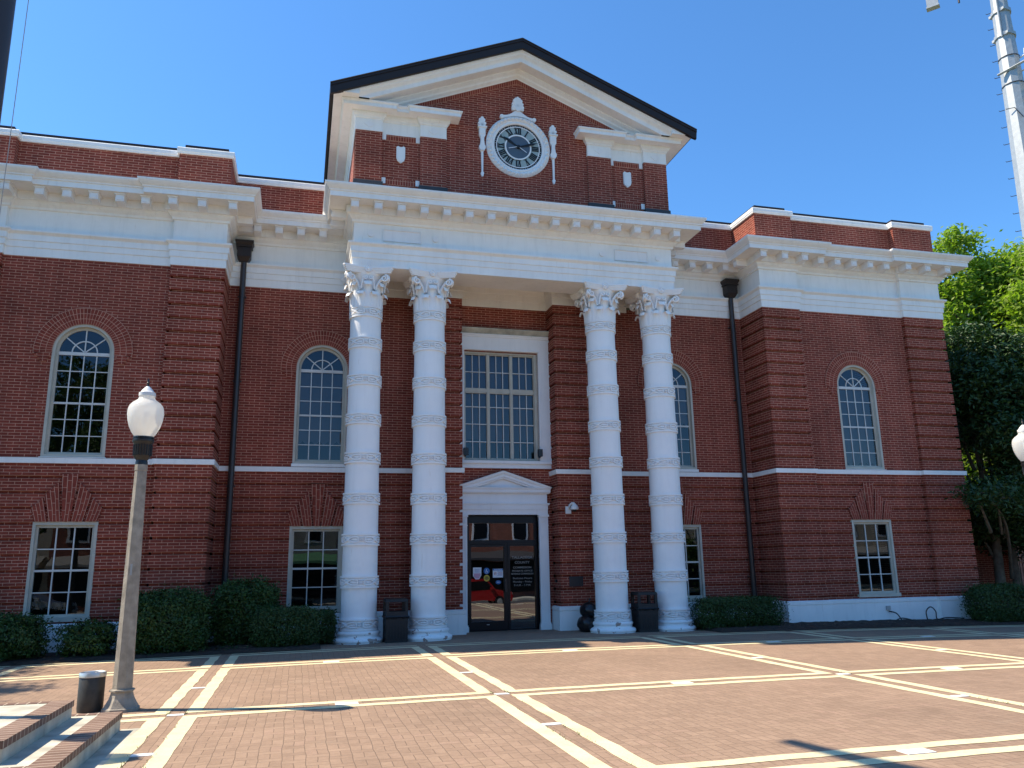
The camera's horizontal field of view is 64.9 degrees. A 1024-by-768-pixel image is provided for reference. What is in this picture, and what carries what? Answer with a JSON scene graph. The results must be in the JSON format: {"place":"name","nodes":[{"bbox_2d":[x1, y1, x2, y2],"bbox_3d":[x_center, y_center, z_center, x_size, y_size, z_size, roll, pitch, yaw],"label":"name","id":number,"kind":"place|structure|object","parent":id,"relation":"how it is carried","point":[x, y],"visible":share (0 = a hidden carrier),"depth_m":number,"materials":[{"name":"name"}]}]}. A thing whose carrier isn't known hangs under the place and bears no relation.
{"place":"outdoors","nodes":[
{"label":"outdoors","id":0,"kind":"place"},
{"bbox_2d":[0,624,1023,767],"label":"plaza paving","id":1,"kind":"structure","parent":0,"point":[681,724],"depth_m":9.81,"materials":[{"name":"brown brick"}]},
{"bbox_2d":[0,0,28,211],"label":"flagpole","id":2,"kind":"object","parent":1,"relation":"on","point":[7,10],"depth_m":6.89,"materials":[{"name":"metal"}]},
{"bbox_2d":[0,700,122,767],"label":"platform steps","id":3,"kind":"structure","parent":1,"relation":"on","point":[50,734],"depth_m":7.31,"materials":[{"name":"concrete"}]},
{"bbox_2d":[76,670,106,712],"bbox_3d":[-5.204,3.803,9.960,0.310,0.462,0.310,2,-13,-14],"label":"litter bin","id":4,"kind":"object","parent":1,"relation":"on","point":[91,691],"visible":0.98,"depth_m":9.85,"materials":[{"name":"metal"}]},
{"bbox_2d":[79,728,139,767],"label":"concrete apron","id":5,"kind":"object","parent":1,"relation":"on","point":[100,757],"visible":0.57,"depth_m":7.69,"materials":[{"name":"grey concrete"}]},
{"bbox_2d":[101,378,163,712],"bbox_3d":[-4.852,1.985,10.368,0.452,4.230,0.452,2,-13,-14],"label":"street lamp","id":6,"kind":"object","parent":1,"relation":"on","point":[145,413],"visible":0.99,"depth_m":10.27,"materials":[{"name":"grey concrete"}]},
{"bbox_2d":[0,641,320,665],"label":"planting bed","id":7,"kind":"object","parent":1,"relation":"on","point":[50,658],"visible":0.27,"depth_m":16.27,"materials":[{"name":"brown soil"}]},
{"bbox_2d":[0,608,59,661],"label":"shrub","id":8,"kind":"object","parent":7,"relation":"on","point":[21,635],"visible":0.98,"depth_m":15.76,"materials":[{"name":"green plant"}]},
{"bbox_2d":[49,616,118,656],"bbox_3d":[-8.525,5.143,16.293,1.365,0.881,1.110,0,-13,-5],"label":"shrub","id":9,"kind":"object","parent":7,"relation":"on","point":[80,643],"visible":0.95,"depth_m":16.05,"materials":[{"name":"green plant"}]},
{"bbox_2d":[116,584,221,654],"bbox_3d":[-7.123,4.896,16.752,2.037,1.478,1.388,2,-13,-14],"label":"shrub","id":10,"kind":"object","parent":7,"relation":"on","point":[192,612],"visible":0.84,"depth_m":16.39,"materials":[{"name":"green plant"}]},
{"bbox_2d":[108,642,247,653],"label":"bed weeds","id":11,"kind":"object","parent":7,"relation":"on","point":[202,647],"visible":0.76,"depth_m":16.61,"materials":[{"name":"green plant"}]},
{"bbox_2d":[207,573,283,645],"bbox_3d":[-5.916,5.023,17.830,1.693,1.638,1.348,2,-13,-14],"label":"shrub","id":12,"kind":"object","parent":7,"relation":"on","point":[234,597],"visible":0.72,"depth_m":17.43,"materials":[{"name":"green plant"}]},
{"bbox_2d":[245,603,325,647],"bbox_3d":[-4.908,5.247,17.396,1.743,0.966,1.182,2,-13,-14],"label":"hedge","id":13,"kind":"object","parent":7,"relation":"on","point":[303,630],"visible":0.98,"depth_m":17.07,"materials":[{"name":"green plant"}]},
{"bbox_2d":[309,606,338,643],"bbox_3d":[-4.394,5.495,18.289,0.898,0.845,1.082,2,-13,-14],"label":"hedge","id":14,"kind":"object","parent":7,"relation":"on","point":[329,618],"visible":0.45,"depth_m":18.02,"materials":[{"name":"green plant"}]},
{"bbox_2d":[382,598,408,642],"bbox_3d":[-2.658,5.379,18.354,0.560,0.945,0.558,3,-13,-16],"label":"waste bin","id":15,"kind":"object","parent":1,"relation":"on","point":[395,626],"visible":1,"depth_m":18.12,"materials":[{"name":"plastic"}]},
{"bbox_2d":[0,625,1023,767],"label":"paving bands","id":16,"kind":"object","parent":1,"relation":"on","point":[165,749],"visible":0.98,"depth_m":10.04,"materials":[{"name":"beige concrete"}]},
{"bbox_2d":[130,636,969,757],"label":"marker pavers","id":17,"kind":"object","parent":1,"relation":"on","point":[915,751],"visible":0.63,"depth_m":9.63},
{"bbox_2d":[117,671,1021,767],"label":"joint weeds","id":18,"kind":"object","parent":1,"relation":"on","point":[490,692],"visible":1,"depth_m":8.37,"materials":[{"name":"green plant"}]},
{"bbox_2d":[577,615,594,631],"bbox_3d":[1.866,5.903,20.044,0.500,0.490,0.510,2,-13,-14],"label":"rubbish bag","id":19,"kind":"object","parent":1,"relation":"on","point":[585,623],"visible":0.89,"depth_m":19.85,"materials":[{"name":"black plastic"}]},
{"bbox_2d":[580,598,595,616],"bbox_3d":[1.935,5.607,20.202,0.466,0.457,0.465,2,-13,-14],"label":"rubbish bag","id":20,"kind":"object","parent":19,"relation":"on","point":[588,608],"visible":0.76,"depth_m":20.04,"materials":[{"name":"black plastic"}]},
{"bbox_2d":[630,591,658,631],"bbox_3d":[3.288,5.641,19.964,0.560,0.945,0.558,2,-13,-13],"label":"waste bin","id":21,"kind":"object","parent":1,"relation":"on","point":[644,617],"visible":0.98,"depth_m":19.74,"materials":[{"name":"plastic"}]},
{"bbox_2d":[693,619,1023,632],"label":"planting bed","id":22,"kind":"object","parent":1,"relation":"on","point":[784,626],"visible":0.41,"depth_m":20.55,"materials":[{"name":"brown soil"}]},
{"bbox_2d":[13,619,1010,659],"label":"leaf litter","id":23,"kind":"object","parent":22,"relation":"on","point":[727,627],"visible":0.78,"depth_m":19.97,"materials":[{"name":"brown plant"}]},
{"bbox_2d":[688,594,793,629],"bbox_3d":[5.720,5.785,20.436,2.840,0.913,1.201,2,-13,-14],"label":"hedge","id":24,"kind":"object","parent":22,"relation":"on","point":[758,609],"visible":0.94,"depth_m":20.09,"materials":[{"name":"green plant"}]},
{"bbox_2d":[886,606,963,620],"bbox_3d":[11.214,6.236,21.904,2.302,0.425,0.475,1,-13,-11],"label":"power cable","id":25,"kind":"object","parent":22,"relation":"on","point":[888,607],"visible":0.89,"depth_m":21.92,"materials":[{"name":"black rubber"}]},
{"bbox_2d":[957,580,1023,621],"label":"hedge","id":26,"kind":"object","parent":22,"relation":"on","point":[1000,609],"visible":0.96,"depth_m":21.65,"materials":[{"name":"green plant"}]},
{"bbox_2d":[1012,420,1023,474],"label":"street lamp","id":27,"kind":"object","parent":1,"relation":"on","point":[1018,444],"visible":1,"depth_m":15.00,"materials":[{"name":"glass"}]},
{"bbox_2d":[0,0,1023,282],"label":"sky","id":28,"kind":"structure","parent":0,"point":[885,111],"materials":[{"name":"blue"}]},
{"bbox_2d":[971,543,1023,584],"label":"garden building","id":29,"kind":"structure","parent":0,"point":[1021,567],"depth_m":51.18,"materials":[{"name":"brick"}]},
{"bbox_3d":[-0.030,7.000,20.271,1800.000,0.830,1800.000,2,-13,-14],"label":"ground","id":30,"kind":"structure","parent":0,"visible":0},
{"bbox_2d":[0,38,986,652],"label":"courthouse","id":31,"kind":"structure","parent":30,"relation":"on","point":[502,262],"depth_m":20.96,"materials":[{"name":"red brick"}]},
{"bbox_2d":[23,522,98,622],"bbox_3d":[-9.664,4.014,17.264,1.320,2.090,0.170,2,-13,-14],"label":"window","id":32,"kind":"structure","parent":31,"relation":"in","point":[36,526],"depth_m":17.26,"materials":[{"name":"paint"}]},
{"bbox_2d":[38,324,113,457],"bbox_3d":[-9.735,0.143,18.154,1.340,3.071,0.185,2,-13,-14],"label":"window","id":33,"kind":"structure","parent":31,"relation":"in","point":[57,345],"depth_m":18.15,"materials":[{"name":"paint"}]},
{"bbox_2d":[286,526,342,611],"bbox_3d":[-4.796,4.506,19.615,1.320,2.055,0.170,2,-13,-14],"label":"window","id":34,"kind":"structure","parent":31,"relation":"in","point":[293,529],"depth_m":19.65,"materials":[{"name":"paint"}]},
{"bbox_2d":[291,345,347,466],"bbox_3d":[-4.875,0.550,20.552,1.340,3.161,0.240,2,-13,-14],"label":"window","id":35,"kind":"structure","parent":31,"relation":"in","point":[320,399],"depth_m":20.61,"materials":[{"name":"glass"}]},
{"bbox_2d":[463,448,467,456],"bbox_3d":[-1.229,1.806,21.321,0.120,0.225,0.165,2,-13,-14],"label":"floodlight","id":36,"kind":"object","parent":31,"relation":"attached to","point":[465,451],"visible":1,"depth_m":21.25,"materials":[{"name":"black metal"}]},
{"bbox_2d":[469,544,507,630],"bbox_3d":[-0.605,5.280,20.962,1.025,2.170,0.159,2,-13,-14],"label":"door","id":37,"kind":"structure","parent":31,"relation":"in","point":[488,571],"depth_m":21.00,"materials":[{"name":"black glass"}]},
{"bbox_2d":[464,351,538,460],"bbox_3d":[-0.341,0.632,22.172,2.100,3.040,0.300,2,-13,-14],"label":"centre window","id":38,"kind":"structure","parent":31,"relation":"in","point":[498,392],"depth_m":22.26,"materials":[{"name":"glass"}]},
{"bbox_2d":[538,449,542,457],"bbox_3d":[0.755,1.887,21.831,0.120,0.225,0.165,2,-13,-14],"label":"floodlight","id":39,"kind":"object","parent":31,"relation":"attached to","point":[540,453],"visible":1,"depth_m":21.76,"materials":[{"name":"black metal"}]},
{"bbox_2d":[565,502,578,513],"bbox_3d":[1.589,3.251,21.133,0.210,0.289,0.351,10,-17,-41],"label":"security camera","id":40,"kind":"object","parent":31,"relation":"attached to","point":[573,507],"visible":1,"depth_m":21.12,"materials":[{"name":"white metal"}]},
{"bbox_2d":[569,576,582,586],"bbox_3d":[1.662,5.107,20.824,0.370,0.250,0.031,2,-13,-14],"label":"wall plaque","id":41,"kind":"object","parent":31,"relation":"attached to","point":[576,581],"depth_m":20.81,"materials":[{"name":"paint"}]},
{"bbox_2d":[672,363,698,471],"bbox_3d":[4.560,0.937,22.978,1.340,3.161,0.240,2,-13,-14],"label":"window","id":42,"kind":"structure","parent":31,"relation":"in","point":[681,415],"depth_m":23.16,"materials":[{"name":"glass"}]},
{"bbox_2d":[683,525,706,601],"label":"window","id":43,"kind":"structure","parent":31,"relation":"in","point":[701,578],"depth_m":22.17,"materials":[{"name":"paint"}]},
{"bbox_2d":[837,365,884,469],"bbox_3d":[9.981,0.956,23.253,1.340,3.071,0.240,2,-13,-14],"label":"window","id":44,"kind":"structure","parent":31,"relation":"in","point":[858,445],"depth_m":23.30,"materials":[{"name":"glass"}]},
{"bbox_2d":[850,520,901,596],"bbox_3d":[10.058,4.822,22.336,1.320,2.090,0.170,2,-13,-14],"label":"window","id":45,"kind":"structure","parent":31,"relation":"in","point":[894,578],"depth_m":22.37,"materials":[{"name":"paint"}]},
{"bbox_2d":[926,0,1023,248],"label":"cell tower","id":46,"kind":"structure","parent":30,"relation":"on","point":[1010,74],"depth_m":43.11,"materials":[{"name":"metal"}]},
{"bbox_2d":[932,223,1023,485],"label":"spring tree","id":47,"kind":"object","parent":30,"relation":"on","point":[991,287],"visible":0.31,"depth_m":31.51,"materials":[{"name":"green plant"}]},
{"bbox_2d":[933,312,1023,608],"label":"evergreen tree","id":48,"kind":"object","parent":30,"relation":"on","point":[987,379],"visible":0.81,"depth_m":25.12,"materials":[{"name":"green plant"}]},
{"bbox_2d":[972,544,1012,601],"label":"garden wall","id":49,"kind":"structure","parent":30,"relation":"on","point":[985,567],"depth_m":25.98,"materials":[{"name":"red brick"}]},
{"bbox_2d":[1017,549,1023,584],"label":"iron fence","id":50,"kind":"object","parent":30,"relation":"on","point":[1018,557],"visible":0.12,"depth_m":26.34,"materials":[{"name":"black metal"}]}
]}

